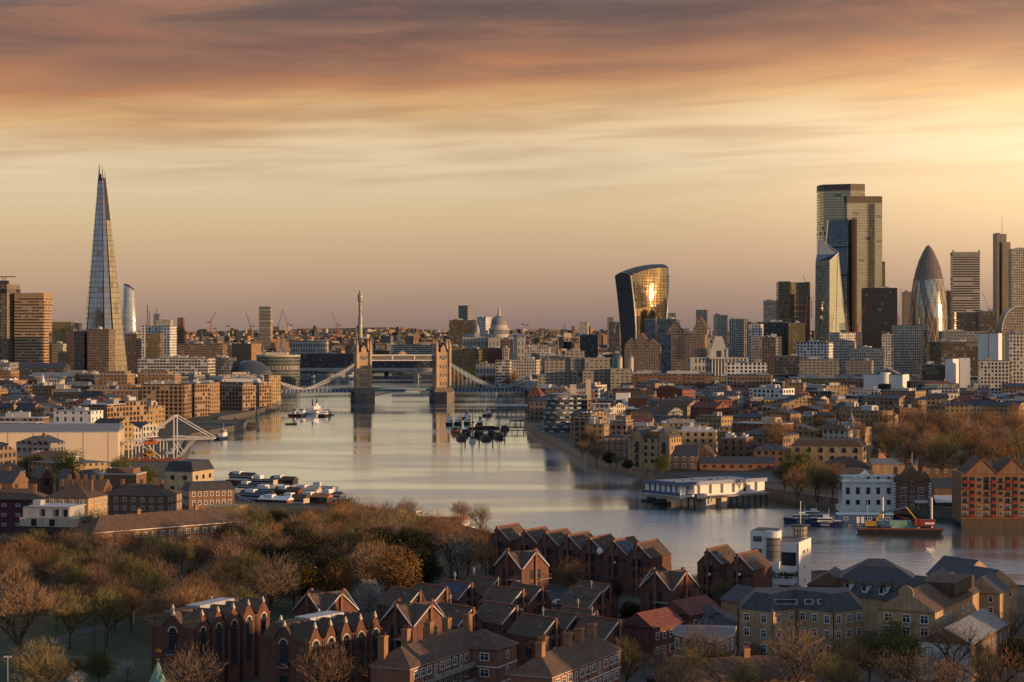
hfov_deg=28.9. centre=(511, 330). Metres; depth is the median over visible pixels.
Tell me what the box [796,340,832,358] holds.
white blue office
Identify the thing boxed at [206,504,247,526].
brown gable wall house
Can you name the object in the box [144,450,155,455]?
yellow machine
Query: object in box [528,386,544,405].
octagonal wharf
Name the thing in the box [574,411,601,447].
quay flats
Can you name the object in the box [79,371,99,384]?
dark glass block
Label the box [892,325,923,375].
cream grid block
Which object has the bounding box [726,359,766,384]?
white panel block
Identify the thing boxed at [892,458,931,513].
brick police house
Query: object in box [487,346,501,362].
dark red office
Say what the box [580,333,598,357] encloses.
ribbed dark office
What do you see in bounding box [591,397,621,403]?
town block
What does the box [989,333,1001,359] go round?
white service tower
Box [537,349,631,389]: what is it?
concrete hotel
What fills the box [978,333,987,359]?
white service tower
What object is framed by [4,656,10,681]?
floodlight mast
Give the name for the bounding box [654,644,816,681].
bungalow terrace
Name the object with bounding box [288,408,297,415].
red hulled tug
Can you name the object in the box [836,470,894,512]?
white mansion
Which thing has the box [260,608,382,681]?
arched brick flats
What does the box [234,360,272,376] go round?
rounded glass hall
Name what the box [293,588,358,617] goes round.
corner house
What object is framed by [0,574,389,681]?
lawn
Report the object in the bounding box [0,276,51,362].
hospital tower
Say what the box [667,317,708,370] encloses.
gabled stone offices
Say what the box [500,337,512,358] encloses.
lattice office
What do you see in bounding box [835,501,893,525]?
police pontoon
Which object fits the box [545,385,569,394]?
orange flats
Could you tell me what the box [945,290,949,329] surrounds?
brown slab block
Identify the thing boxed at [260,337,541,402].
bascule bridge
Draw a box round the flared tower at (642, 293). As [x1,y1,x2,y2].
[615,264,669,367]
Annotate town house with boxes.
[0,400,16,413]
[0,445,17,464]
[15,433,64,454]
[16,402,42,416]
[20,396,38,402]
[28,398,62,405]
[33,401,65,416]
[52,398,65,401]
[68,396,106,408]
[79,390,103,398]
[94,417,133,449]
[96,392,120,400]
[129,418,158,437]
[134,426,141,445]
[527,405,529,418]
[570,407,605,437]
[591,400,625,414]
[628,393,658,407]
[630,414,653,425]
[635,405,683,418]
[646,398,675,405]
[654,399,694,418]
[654,416,676,421]
[671,395,698,401]
[691,401,728,418]
[711,394,731,415]
[733,410,761,421]
[735,428,799,456]
[739,403,775,412]
[743,398,763,408]
[762,406,800,423]
[777,397,807,408]
[786,394,829,405]
[792,403,829,414]
[793,423,818,438]
[794,393,815,405]
[812,409,836,426]
[817,423,840,429]
[823,422,852,437]
[837,401,866,417]
[863,392,908,407]
[882,404,895,411]
[891,408,897,425]
[912,396,925,412]
[926,392,947,406]
[926,401,949,423]
[944,398,972,425]
[950,395,974,401]
[969,398,1002,420]
[980,399,1023,426]
[1009,391,1023,397]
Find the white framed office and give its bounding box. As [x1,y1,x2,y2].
[142,324,160,357]
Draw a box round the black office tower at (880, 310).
[861,286,896,347]
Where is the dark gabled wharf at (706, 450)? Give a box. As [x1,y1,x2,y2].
[698,444,718,455]
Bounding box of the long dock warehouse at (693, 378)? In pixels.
[632,370,713,388]
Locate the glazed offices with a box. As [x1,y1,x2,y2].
[211,355,236,375]
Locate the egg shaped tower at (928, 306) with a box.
[909,245,947,363]
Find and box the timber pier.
[492,404,527,413]
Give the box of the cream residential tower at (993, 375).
[978,357,1010,396]
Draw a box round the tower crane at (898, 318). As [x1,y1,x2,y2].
[891,293,900,324]
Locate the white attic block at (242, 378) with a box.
[226,375,262,381]
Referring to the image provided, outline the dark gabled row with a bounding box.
[19,362,70,376]
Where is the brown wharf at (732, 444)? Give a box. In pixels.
[721,431,752,455]
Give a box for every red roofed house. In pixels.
[623,606,684,659]
[662,594,721,624]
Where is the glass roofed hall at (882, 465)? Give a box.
[868,458,918,474]
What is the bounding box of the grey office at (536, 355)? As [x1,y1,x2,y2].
[531,350,540,374]
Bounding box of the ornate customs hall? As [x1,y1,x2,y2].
[476,361,495,382]
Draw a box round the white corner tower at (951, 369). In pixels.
[945,358,958,382]
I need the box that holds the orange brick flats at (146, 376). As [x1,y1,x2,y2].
[137,371,180,383]
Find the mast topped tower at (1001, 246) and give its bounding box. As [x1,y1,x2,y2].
[993,218,1010,332]
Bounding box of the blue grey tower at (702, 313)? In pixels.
[696,310,707,356]
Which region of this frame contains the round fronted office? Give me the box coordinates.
[256,352,299,385]
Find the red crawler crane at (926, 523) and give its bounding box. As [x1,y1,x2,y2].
[896,516,935,527]
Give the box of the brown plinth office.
[954,310,975,330]
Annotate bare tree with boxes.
[0,533,17,552]
[0,539,18,561]
[0,546,20,592]
[0,550,35,604]
[0,566,67,671]
[2,533,42,579]
[5,374,19,378]
[14,553,36,591]
[20,540,60,588]
[25,551,58,600]
[28,376,37,383]
[39,565,60,586]
[39,582,77,630]
[40,574,71,606]
[43,537,70,556]
[51,524,88,553]
[65,530,104,558]
[67,582,95,622]
[72,545,115,586]
[77,560,111,607]
[80,578,111,618]
[82,559,121,602]
[87,530,109,554]
[91,575,139,633]
[93,569,134,598]
[95,525,126,557]
[96,541,126,564]
[98,556,122,587]
[112,526,143,553]
[115,543,142,565]
[117,588,149,632]
[122,557,152,605]
[131,530,152,551]
[132,543,165,565]
[132,552,169,572]
[139,556,182,596]
[139,586,181,622]
[143,531,166,550]
[156,641,229,681]
[160,585,204,610]
[165,576,205,604]
[175,532,214,582]
[179,582,221,602]
[180,567,220,600]
[195,531,221,566]
[197,539,232,574]
[199,553,248,594]
[205,542,256,596]
[211,570,250,597]
[213,529,253,555]
[214,543,242,564]
[226,515,256,534]
[239,537,265,577]
[243,552,301,622]
[244,505,274,530]
[259,521,283,536]
[259,533,300,551]
[265,529,285,545]
[273,505,294,519]
[277,513,305,531]
[280,525,321,548]
[284,635,360,681]
[291,504,315,521]
[294,516,336,556]
[296,507,322,526]
[308,512,335,532]
[309,506,324,521]
[309,525,340,554]
[312,535,359,568]
[316,525,346,556]
[323,504,355,528]
[324,497,355,522]
[325,498,348,511]
[325,516,356,555]
[326,521,358,553]
[335,509,370,526]
[344,501,371,520]
[345,542,385,602]
[345,650,377,681]
[349,510,377,531]
[349,532,399,585]
[354,517,390,540]
[355,497,383,518]
[363,517,389,531]
[372,516,410,538]
[380,497,401,517]
[392,502,418,534]
[395,495,417,516]
[404,520,444,554]
[415,507,454,543]
[424,518,456,561]
[424,532,445,559]
[430,526,475,578]
[444,511,472,534]
[444,519,466,545]
[447,500,471,526]
[450,536,485,576]
[451,369,457,383]
[451,373,463,385]
[455,369,468,387]
[456,529,483,559]
[461,519,493,541]
[464,500,492,527]
[466,535,498,576]
[470,533,487,568]
[476,528,493,559]
[478,375,488,387]
[487,374,495,387]
[502,377,513,385]
[507,371,519,387]
[525,635,558,656]
[549,555,590,588]
[576,427,599,449]
[576,439,590,458]
[586,440,605,466]
[628,569,648,594]
[638,641,693,681]
[648,652,709,681]
[677,619,729,657]
[733,640,764,655]
[755,412,793,444]
[760,618,831,681]
[771,462,795,497]
[782,465,813,507]
[805,453,828,469]
[811,469,829,501]
[818,462,840,499]
[819,470,842,503]
[820,401,833,411]
[827,461,845,485]
[832,635,875,681]
[845,418,867,436]
[859,649,907,681]
[863,417,875,430]
[867,415,895,441]
[873,409,895,435]
[885,646,947,681]
[887,419,918,453]
[890,423,917,449]
[891,437,927,471]
[896,407,919,438]
[904,415,932,441]
[905,405,934,435]
[911,402,923,411]
[913,432,944,456]
[916,422,941,447]
[917,613,994,680]
[922,409,950,432]
[923,409,952,442]
[923,645,962,681]
[930,657,969,681]
[931,655,982,681]
[939,409,971,452]
[947,636,1023,681]
[951,408,977,424]
[953,414,991,454]
[958,430,993,458]
[967,412,1000,441]
[969,406,992,423]
[974,434,1019,463]
[975,422,996,445]
[983,409,1004,439]
[988,424,1014,447]
[993,600,1023,642]
[1000,402,1023,441]
[1002,411,1023,438]
[1014,427,1023,449]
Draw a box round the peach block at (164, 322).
[156,319,172,325]
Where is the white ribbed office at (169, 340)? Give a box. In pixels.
[161,326,176,355]
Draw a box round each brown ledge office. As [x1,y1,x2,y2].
[799,355,839,376]
[846,357,873,374]
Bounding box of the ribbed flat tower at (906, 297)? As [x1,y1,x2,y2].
[902,290,910,324]
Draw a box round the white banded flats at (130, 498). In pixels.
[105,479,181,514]
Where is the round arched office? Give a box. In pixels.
[668,311,675,318]
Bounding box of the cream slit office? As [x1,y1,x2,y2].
[525,344,550,357]
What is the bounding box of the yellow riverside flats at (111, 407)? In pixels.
[77,398,125,418]
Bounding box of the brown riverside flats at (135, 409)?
[119,395,146,421]
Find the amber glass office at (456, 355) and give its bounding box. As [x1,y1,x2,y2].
[451,344,464,378]
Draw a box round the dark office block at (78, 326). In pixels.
[74,321,81,330]
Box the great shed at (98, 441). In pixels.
[0,423,124,461]
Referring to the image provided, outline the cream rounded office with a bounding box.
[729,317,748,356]
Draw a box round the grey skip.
[166,448,173,453]
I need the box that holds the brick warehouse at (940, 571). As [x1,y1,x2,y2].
[925,567,949,578]
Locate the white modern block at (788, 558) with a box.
[750,501,810,586]
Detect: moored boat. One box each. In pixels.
[214,423,228,439]
[347,372,352,379]
[446,416,452,424]
[455,411,460,423]
[462,411,468,418]
[464,416,470,423]
[468,421,475,429]
[477,416,482,424]
[482,408,491,415]
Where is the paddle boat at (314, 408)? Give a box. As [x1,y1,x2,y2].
[305,399,321,413]
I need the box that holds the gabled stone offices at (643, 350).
[625,333,660,371]
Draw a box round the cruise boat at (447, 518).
[414,510,474,527]
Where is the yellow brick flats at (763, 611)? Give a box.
[738,587,863,657]
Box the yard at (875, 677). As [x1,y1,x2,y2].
[736,643,1023,681]
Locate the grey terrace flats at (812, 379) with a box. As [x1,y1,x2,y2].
[789,374,863,384]
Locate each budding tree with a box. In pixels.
[2,636,76,681]
[7,531,31,559]
[21,528,55,558]
[39,541,72,563]
[41,553,64,571]
[43,588,96,648]
[44,554,83,590]
[53,547,89,587]
[59,564,92,603]
[71,540,97,562]
[75,506,107,524]
[82,584,134,646]
[105,552,142,604]
[119,555,162,611]
[120,575,153,622]
[140,568,171,619]
[141,533,166,560]
[150,536,187,584]
[166,529,192,573]
[183,535,210,567]
[202,558,246,593]
[213,583,264,598]
[223,502,250,519]
[230,549,274,597]
[233,502,264,525]
[239,527,286,557]
[241,509,276,531]
[244,519,272,544]
[314,505,346,548]
[333,493,362,527]
[340,520,370,572]
[365,510,385,531]
[373,508,399,528]
[382,507,419,536]
[401,504,432,536]
[610,454,621,468]
[612,635,651,681]
[640,411,652,416]
[676,644,706,675]
[701,642,735,657]
[709,577,731,605]
[724,657,763,681]
[798,458,835,503]
[807,650,841,681]
[812,416,829,427]
[813,425,826,437]
[813,630,864,680]
[813,649,871,681]
[867,427,909,457]
[877,614,914,661]
[922,432,964,477]
[938,424,967,456]
[966,641,999,680]
[967,650,1005,681]
[993,428,1023,464]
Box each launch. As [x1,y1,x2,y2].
[641,497,657,501]
[652,499,670,504]
[783,505,816,523]
[805,509,828,518]
[807,515,843,526]
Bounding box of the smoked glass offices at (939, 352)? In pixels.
[926,339,977,375]
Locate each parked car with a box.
[551,599,559,605]
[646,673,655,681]
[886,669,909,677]
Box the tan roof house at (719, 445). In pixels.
[718,438,720,452]
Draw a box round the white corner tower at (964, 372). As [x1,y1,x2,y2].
[959,357,969,387]
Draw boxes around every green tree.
[21,452,44,473]
[48,448,88,476]
[82,649,116,681]
[107,455,135,466]
[140,463,160,483]
[653,454,670,476]
[777,447,818,499]
[849,630,895,681]
[882,632,928,681]
[955,453,969,465]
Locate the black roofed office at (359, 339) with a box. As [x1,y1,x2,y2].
[349,336,373,354]
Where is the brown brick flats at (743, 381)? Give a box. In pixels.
[729,372,771,390]
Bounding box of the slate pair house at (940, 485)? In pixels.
[930,474,951,495]
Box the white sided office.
[477,315,490,333]
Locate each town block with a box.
[0,378,26,387]
[0,390,7,397]
[0,394,28,400]
[2,384,15,389]
[5,399,24,405]
[8,390,29,394]
[9,386,24,389]
[17,450,42,460]
[20,376,45,379]
[25,382,63,394]
[28,455,109,482]
[32,382,70,397]
[37,375,64,383]
[51,385,79,398]
[53,388,80,399]
[60,399,77,408]
[61,376,75,384]
[66,381,82,388]
[67,370,99,373]
[75,382,91,390]
[90,382,117,388]
[147,401,164,427]
[147,411,153,422]
[181,372,204,378]
[181,377,188,381]
[181,379,198,382]
[192,380,212,382]
[199,376,217,381]
[209,376,223,378]
[218,372,256,378]
[539,384,567,393]
[558,388,594,399]
[576,382,606,399]
[576,383,603,399]
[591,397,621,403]
[607,390,612,399]
[613,385,647,399]
[631,389,656,396]
[633,422,661,432]
[638,378,673,387]
[646,383,665,387]
[654,384,694,398]
[671,422,694,428]
[695,392,701,398]
[696,412,732,430]
[699,389,742,403]
[699,392,737,403]
[705,382,728,388]
[707,427,726,437]
[714,374,726,383]
[718,424,731,432]
[732,417,792,432]
[744,396,780,403]
[749,385,764,397]
[753,384,793,398]
[767,395,790,401]
[772,375,786,380]
[772,379,784,385]
[774,372,795,378]
[801,411,816,426]
[806,384,824,391]
[809,388,838,397]
[814,418,840,427]
[818,426,858,437]
[822,383,846,395]
[830,396,857,402]
[832,405,878,413]
[839,402,860,422]
[841,377,862,386]
[841,392,865,401]
[841,405,892,434]
[841,422,871,444]
[845,373,863,376]
[847,385,862,394]
[852,386,880,394]
[879,388,925,404]
[895,404,917,423]
[915,379,959,389]
[921,385,941,391]
[926,390,959,402]
[937,385,958,392]
[959,387,980,396]
[959,387,989,398]
[970,376,977,380]
[982,394,996,399]
[996,392,1013,399]
[999,391,1023,396]
[1001,381,1023,392]
[1001,396,1023,401]
[1005,397,1023,402]
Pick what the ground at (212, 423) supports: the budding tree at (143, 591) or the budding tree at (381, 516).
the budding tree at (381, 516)
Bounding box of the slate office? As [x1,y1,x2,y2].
[752,333,781,361]
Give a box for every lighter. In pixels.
[450,427,460,432]
[462,429,470,434]
[474,430,483,435]
[475,424,498,428]
[487,430,496,435]
[500,425,509,429]
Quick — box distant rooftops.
[138,326,814,366]
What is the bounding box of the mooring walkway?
[500,430,525,432]
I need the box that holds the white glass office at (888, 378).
[864,368,908,388]
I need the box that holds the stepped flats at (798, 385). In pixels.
[785,379,806,391]
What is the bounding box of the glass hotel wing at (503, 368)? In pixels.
[496,357,511,387]
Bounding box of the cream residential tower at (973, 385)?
[967,382,988,387]
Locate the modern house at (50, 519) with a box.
[19,499,90,550]
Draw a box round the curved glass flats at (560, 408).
[541,379,590,432]
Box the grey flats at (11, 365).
[0,360,18,369]
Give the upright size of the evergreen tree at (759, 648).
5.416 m
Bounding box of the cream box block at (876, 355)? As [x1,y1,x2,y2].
[850,346,883,372]
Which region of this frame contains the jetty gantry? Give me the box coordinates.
[121,415,215,458]
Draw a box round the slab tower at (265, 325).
[259,306,272,346]
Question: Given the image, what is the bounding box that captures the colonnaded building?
[290,339,329,354]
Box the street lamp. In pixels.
[104,631,108,678]
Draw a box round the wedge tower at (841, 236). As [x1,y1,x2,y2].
[826,217,856,331]
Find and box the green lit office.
[788,321,804,354]
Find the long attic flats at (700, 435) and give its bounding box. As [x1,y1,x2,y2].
[655,425,717,451]
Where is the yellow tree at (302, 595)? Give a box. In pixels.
[295,561,323,601]
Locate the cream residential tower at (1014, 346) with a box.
[1006,329,1023,382]
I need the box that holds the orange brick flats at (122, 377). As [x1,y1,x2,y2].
[100,371,134,384]
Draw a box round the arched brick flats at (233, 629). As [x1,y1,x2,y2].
[151,596,270,681]
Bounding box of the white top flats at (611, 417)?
[606,414,614,429]
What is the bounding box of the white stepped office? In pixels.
[748,321,762,361]
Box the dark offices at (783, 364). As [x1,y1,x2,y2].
[774,354,800,376]
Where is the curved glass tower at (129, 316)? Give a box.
[122,284,136,346]
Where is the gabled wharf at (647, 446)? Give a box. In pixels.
[628,427,681,472]
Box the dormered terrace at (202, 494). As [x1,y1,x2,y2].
[182,480,234,509]
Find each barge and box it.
[246,425,257,427]
[247,422,258,424]
[456,415,466,439]
[469,407,475,441]
[480,405,490,439]
[493,404,503,438]
[855,497,943,534]
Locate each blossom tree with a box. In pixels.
[67,670,89,681]
[116,659,136,681]
[350,577,383,612]
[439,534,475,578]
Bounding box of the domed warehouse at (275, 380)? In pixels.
[264,375,280,404]
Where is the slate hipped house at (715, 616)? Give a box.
[694,605,737,645]
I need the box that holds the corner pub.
[672,625,736,658]
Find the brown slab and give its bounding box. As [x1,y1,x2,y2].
[0,367,18,379]
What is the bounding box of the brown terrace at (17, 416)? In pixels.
[0,411,48,423]
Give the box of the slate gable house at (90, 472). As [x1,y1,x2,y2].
[75,468,101,478]
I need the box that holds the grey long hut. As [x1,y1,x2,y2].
[0,421,42,423]
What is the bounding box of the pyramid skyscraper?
[84,164,127,370]
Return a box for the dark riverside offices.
[298,352,352,373]
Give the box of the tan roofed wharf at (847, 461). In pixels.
[819,456,870,469]
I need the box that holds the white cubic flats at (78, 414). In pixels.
[54,406,103,421]
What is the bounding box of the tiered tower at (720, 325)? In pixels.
[713,313,727,347]
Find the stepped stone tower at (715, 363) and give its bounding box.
[688,336,748,375]
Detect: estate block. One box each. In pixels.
[368,611,518,681]
[508,620,622,681]
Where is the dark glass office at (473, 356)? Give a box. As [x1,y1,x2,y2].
[463,347,482,379]
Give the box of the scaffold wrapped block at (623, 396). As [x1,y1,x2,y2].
[616,392,629,405]
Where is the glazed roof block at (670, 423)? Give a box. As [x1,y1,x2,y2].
[654,418,708,428]
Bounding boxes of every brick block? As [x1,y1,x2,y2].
[125,331,141,373]
[177,341,226,357]
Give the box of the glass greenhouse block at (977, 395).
[972,391,981,398]
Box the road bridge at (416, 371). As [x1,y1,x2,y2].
[300,368,431,380]
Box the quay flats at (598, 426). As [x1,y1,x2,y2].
[585,417,608,451]
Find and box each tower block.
[153,314,160,325]
[458,305,472,319]
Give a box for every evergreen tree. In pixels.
[211,521,251,547]
[251,541,289,592]
[265,508,290,531]
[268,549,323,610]
[271,539,324,594]
[274,519,317,541]
[283,525,323,553]
[307,547,350,591]
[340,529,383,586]
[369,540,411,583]
[370,523,398,546]
[387,524,433,555]
[393,544,445,588]
[602,450,616,467]
[606,578,625,596]
[618,599,639,619]
[621,459,632,469]
[742,643,766,654]
[995,635,1023,680]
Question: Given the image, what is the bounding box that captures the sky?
[0,0,1023,331]
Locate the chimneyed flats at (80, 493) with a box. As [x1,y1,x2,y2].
[43,479,107,515]
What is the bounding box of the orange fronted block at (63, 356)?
[58,351,69,364]
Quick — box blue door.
[686,486,694,494]
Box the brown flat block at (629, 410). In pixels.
[626,405,647,415]
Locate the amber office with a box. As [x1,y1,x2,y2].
[227,343,231,356]
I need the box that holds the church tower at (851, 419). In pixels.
[846,407,859,430]
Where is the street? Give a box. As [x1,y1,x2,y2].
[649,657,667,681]
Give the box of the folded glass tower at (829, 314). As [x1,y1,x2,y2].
[815,239,845,341]
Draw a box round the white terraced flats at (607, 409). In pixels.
[591,403,613,416]
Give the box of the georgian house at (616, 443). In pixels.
[602,430,627,461]
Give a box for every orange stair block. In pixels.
[648,383,658,389]
[722,386,740,392]
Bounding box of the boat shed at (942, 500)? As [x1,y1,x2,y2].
[932,495,951,505]
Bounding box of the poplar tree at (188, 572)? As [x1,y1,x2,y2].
[184,539,198,587]
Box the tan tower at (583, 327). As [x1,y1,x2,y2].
[579,322,588,348]
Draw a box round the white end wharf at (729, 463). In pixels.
[698,456,774,470]
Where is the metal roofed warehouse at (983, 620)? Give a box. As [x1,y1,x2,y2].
[918,608,1009,681]
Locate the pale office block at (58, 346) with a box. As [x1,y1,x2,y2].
[52,341,65,362]
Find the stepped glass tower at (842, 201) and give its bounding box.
[817,184,884,331]
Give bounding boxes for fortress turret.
[617,354,621,367]
[628,355,632,370]
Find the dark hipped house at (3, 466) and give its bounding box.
[0,461,25,474]
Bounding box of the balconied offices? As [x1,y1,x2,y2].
[138,355,214,377]
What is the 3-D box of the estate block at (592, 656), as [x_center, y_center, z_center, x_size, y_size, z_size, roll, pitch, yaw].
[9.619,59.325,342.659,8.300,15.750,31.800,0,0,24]
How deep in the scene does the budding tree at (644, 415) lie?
1317.52 m
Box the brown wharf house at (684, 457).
[671,445,698,470]
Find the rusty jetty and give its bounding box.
[120,457,184,460]
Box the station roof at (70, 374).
[27,372,79,380]
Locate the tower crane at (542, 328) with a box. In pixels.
[535,311,548,337]
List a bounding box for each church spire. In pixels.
[279,335,283,351]
[397,328,400,344]
[556,341,559,354]
[612,344,616,367]
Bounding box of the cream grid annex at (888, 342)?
[882,331,893,369]
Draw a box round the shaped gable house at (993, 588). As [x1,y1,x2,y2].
[974,572,1010,631]
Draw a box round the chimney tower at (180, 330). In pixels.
[177,318,184,343]
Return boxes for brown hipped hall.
[17,451,85,477]
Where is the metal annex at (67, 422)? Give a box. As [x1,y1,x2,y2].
[47,422,93,423]
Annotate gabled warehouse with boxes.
[876,572,980,666]
[952,456,1023,527]
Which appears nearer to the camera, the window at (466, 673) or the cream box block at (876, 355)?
the window at (466, 673)
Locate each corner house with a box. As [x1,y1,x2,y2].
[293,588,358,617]
[380,599,445,652]
[494,548,551,595]
[639,567,699,611]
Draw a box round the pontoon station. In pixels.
[641,474,770,507]
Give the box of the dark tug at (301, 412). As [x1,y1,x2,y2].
[295,408,306,415]
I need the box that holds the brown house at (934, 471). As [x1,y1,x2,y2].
[917,454,960,478]
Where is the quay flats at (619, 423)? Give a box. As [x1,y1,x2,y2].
[610,414,632,435]
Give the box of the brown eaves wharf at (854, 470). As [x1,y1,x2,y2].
[836,467,873,485]
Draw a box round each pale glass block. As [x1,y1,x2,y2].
[645,319,656,340]
[657,316,680,372]
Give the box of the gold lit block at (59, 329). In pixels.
[52,322,74,343]
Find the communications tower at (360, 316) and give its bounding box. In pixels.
[358,288,362,337]
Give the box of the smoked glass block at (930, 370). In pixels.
[919,361,944,380]
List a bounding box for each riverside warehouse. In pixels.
[220,381,255,410]
[253,379,271,407]
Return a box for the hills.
[195,327,578,344]
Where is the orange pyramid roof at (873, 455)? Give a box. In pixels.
[871,444,887,457]
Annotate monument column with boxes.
[512,330,517,358]
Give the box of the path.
[49,613,153,644]
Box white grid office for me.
[502,346,509,359]
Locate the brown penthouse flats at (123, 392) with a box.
[86,384,141,399]
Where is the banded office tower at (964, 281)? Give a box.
[950,250,979,329]
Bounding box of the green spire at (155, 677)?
[149,648,168,681]
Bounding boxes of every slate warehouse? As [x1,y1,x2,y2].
[719,584,754,616]
[807,566,841,586]
[839,558,914,586]
[842,573,898,631]
[867,574,926,598]
[925,555,986,576]
[955,564,1017,626]
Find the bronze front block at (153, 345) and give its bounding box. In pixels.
[145,333,162,357]
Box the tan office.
[762,335,777,374]
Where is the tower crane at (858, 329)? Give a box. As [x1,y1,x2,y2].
[852,305,865,344]
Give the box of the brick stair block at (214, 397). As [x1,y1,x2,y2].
[209,382,219,412]
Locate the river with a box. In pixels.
[185,373,1023,584]
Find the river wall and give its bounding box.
[181,381,1023,586]
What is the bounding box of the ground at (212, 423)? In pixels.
[0,367,1023,681]
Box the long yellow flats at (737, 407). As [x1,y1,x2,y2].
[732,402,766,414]
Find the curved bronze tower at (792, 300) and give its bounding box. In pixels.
[776,281,809,341]
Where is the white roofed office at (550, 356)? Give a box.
[541,353,563,373]
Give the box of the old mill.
[165,459,213,491]
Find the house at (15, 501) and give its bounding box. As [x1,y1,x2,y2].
[0,484,47,532]
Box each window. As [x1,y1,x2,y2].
[27,531,34,537]
[31,519,35,525]
[43,531,49,537]
[49,519,54,525]
[168,626,177,648]
[168,662,176,669]
[200,626,206,672]
[216,622,221,668]
[231,619,237,664]
[246,615,251,660]
[261,612,266,635]
[279,638,287,661]
[279,675,287,681]
[312,639,319,681]
[327,636,335,681]
[343,633,350,681]
[357,630,364,678]
[372,628,379,662]
[390,625,393,636]
[390,641,393,651]
[413,669,418,679]
[420,667,424,676]
[427,665,431,674]
[434,625,437,634]
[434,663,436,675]
[440,660,444,669]
[441,592,444,600]
[446,658,450,667]
[452,656,456,665]
[452,674,456,681]
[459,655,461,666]
[464,652,468,661]
[464,670,468,677]
[467,588,470,596]
[480,652,488,660]
[480,669,488,677]
[510,570,513,578]
[511,611,514,620]
[518,594,521,603]
[526,645,531,655]
[530,570,533,579]
[537,569,540,578]
[537,592,540,601]
[537,605,540,613]
[550,624,554,634]
[550,639,554,649]
[561,675,565,681]
[568,673,572,681]
[575,671,577,681]
[580,668,584,677]
[586,665,590,674]
[591,553,594,560]
[591,564,594,571]
[592,663,595,672]
[597,596,600,605]
[603,658,607,667]
[603,675,607,681]
[605,589,608,598]
[609,656,612,665]
[614,567,617,574]
[614,626,617,636]
[614,654,618,663]
[614,670,618,679]
[638,559,641,566]
[649,590,653,600]
[658,591,661,601]
[675,638,678,648]
[680,591,683,598]
[709,565,712,573]
[731,638,733,649]
[744,613,749,621]
[744,627,749,635]
[753,536,761,541]
[760,614,766,622]
[760,629,766,637]
[760,644,766,652]
[776,614,780,622]
[776,629,780,637]
[781,552,795,565]
[789,612,792,620]
[800,612,805,620]
[800,626,805,635]
[812,613,817,622]
[812,628,817,636]
[824,615,829,623]
[824,630,829,638]
[836,615,840,623]
[836,630,840,638]
[846,614,850,622]
[846,629,850,637]
[856,612,860,620]
[856,627,860,635]
[884,613,892,621]
[901,487,906,492]
[901,495,906,500]
[902,614,910,622]
[902,626,910,634]
[918,487,923,492]
[918,495,923,499]
[920,615,928,623]
[920,627,928,635]
[988,596,992,602]
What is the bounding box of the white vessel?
[317,401,330,415]
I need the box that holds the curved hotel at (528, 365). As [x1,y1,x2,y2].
[509,356,539,387]
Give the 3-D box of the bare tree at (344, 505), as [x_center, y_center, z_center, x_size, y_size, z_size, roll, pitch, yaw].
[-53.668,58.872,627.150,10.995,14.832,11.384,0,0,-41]
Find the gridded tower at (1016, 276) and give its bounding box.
[1009,247,1023,306]
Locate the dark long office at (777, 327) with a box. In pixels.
[747,319,791,356]
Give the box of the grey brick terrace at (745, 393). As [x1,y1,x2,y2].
[695,387,748,402]
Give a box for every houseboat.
[226,471,256,483]
[235,481,261,494]
[239,489,275,501]
[248,475,282,487]
[252,484,276,490]
[258,494,293,502]
[269,475,300,486]
[274,485,303,495]
[280,492,313,503]
[296,484,322,492]
[298,491,336,504]
[310,482,341,492]
[322,489,348,502]
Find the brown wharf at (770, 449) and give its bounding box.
[754,440,787,464]
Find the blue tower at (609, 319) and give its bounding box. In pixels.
[607,317,613,344]
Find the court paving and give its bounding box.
[548,586,628,622]
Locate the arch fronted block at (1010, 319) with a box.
[997,306,1023,359]
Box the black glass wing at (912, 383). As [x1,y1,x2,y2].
[909,380,937,387]
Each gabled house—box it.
[0,466,28,489]
[376,586,425,622]
[413,582,456,605]
[438,573,481,610]
[438,596,483,631]
[465,570,501,596]
[477,600,520,637]
[478,577,532,613]
[488,523,523,574]
[506,607,563,667]
[509,582,551,614]
[515,521,549,550]
[536,528,571,582]
[539,609,580,631]
[557,580,611,617]
[558,526,592,585]
[559,599,599,617]
[571,614,629,672]
[574,580,618,618]
[580,533,614,582]
[603,533,638,592]
[626,538,670,595]
[697,538,735,603]
[726,549,772,591]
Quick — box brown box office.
[232,341,261,364]
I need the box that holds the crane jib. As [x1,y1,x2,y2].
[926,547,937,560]
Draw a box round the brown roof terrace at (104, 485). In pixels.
[58,474,112,492]
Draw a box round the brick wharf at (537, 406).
[530,395,546,420]
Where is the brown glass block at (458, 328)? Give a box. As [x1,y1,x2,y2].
[449,318,476,345]
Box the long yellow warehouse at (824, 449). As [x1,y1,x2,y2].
[791,437,865,464]
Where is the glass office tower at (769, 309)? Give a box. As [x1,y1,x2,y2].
[763,298,775,321]
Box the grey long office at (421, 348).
[392,343,448,353]
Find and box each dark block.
[136,336,141,373]
[609,321,619,351]
[976,310,995,357]
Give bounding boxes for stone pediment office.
[939,329,986,341]
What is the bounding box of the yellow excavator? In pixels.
[864,506,924,527]
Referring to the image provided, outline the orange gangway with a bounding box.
[144,438,156,443]
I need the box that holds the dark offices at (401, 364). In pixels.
[372,354,431,372]
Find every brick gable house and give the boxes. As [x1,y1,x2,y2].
[31,465,53,494]
[55,468,75,491]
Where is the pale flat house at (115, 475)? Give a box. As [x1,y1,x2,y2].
[97,466,146,489]
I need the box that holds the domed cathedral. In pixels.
[462,306,525,358]
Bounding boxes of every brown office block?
[66,329,86,370]
[87,326,114,373]
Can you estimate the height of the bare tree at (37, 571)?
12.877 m
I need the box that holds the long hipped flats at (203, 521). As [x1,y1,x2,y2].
[75,503,243,561]

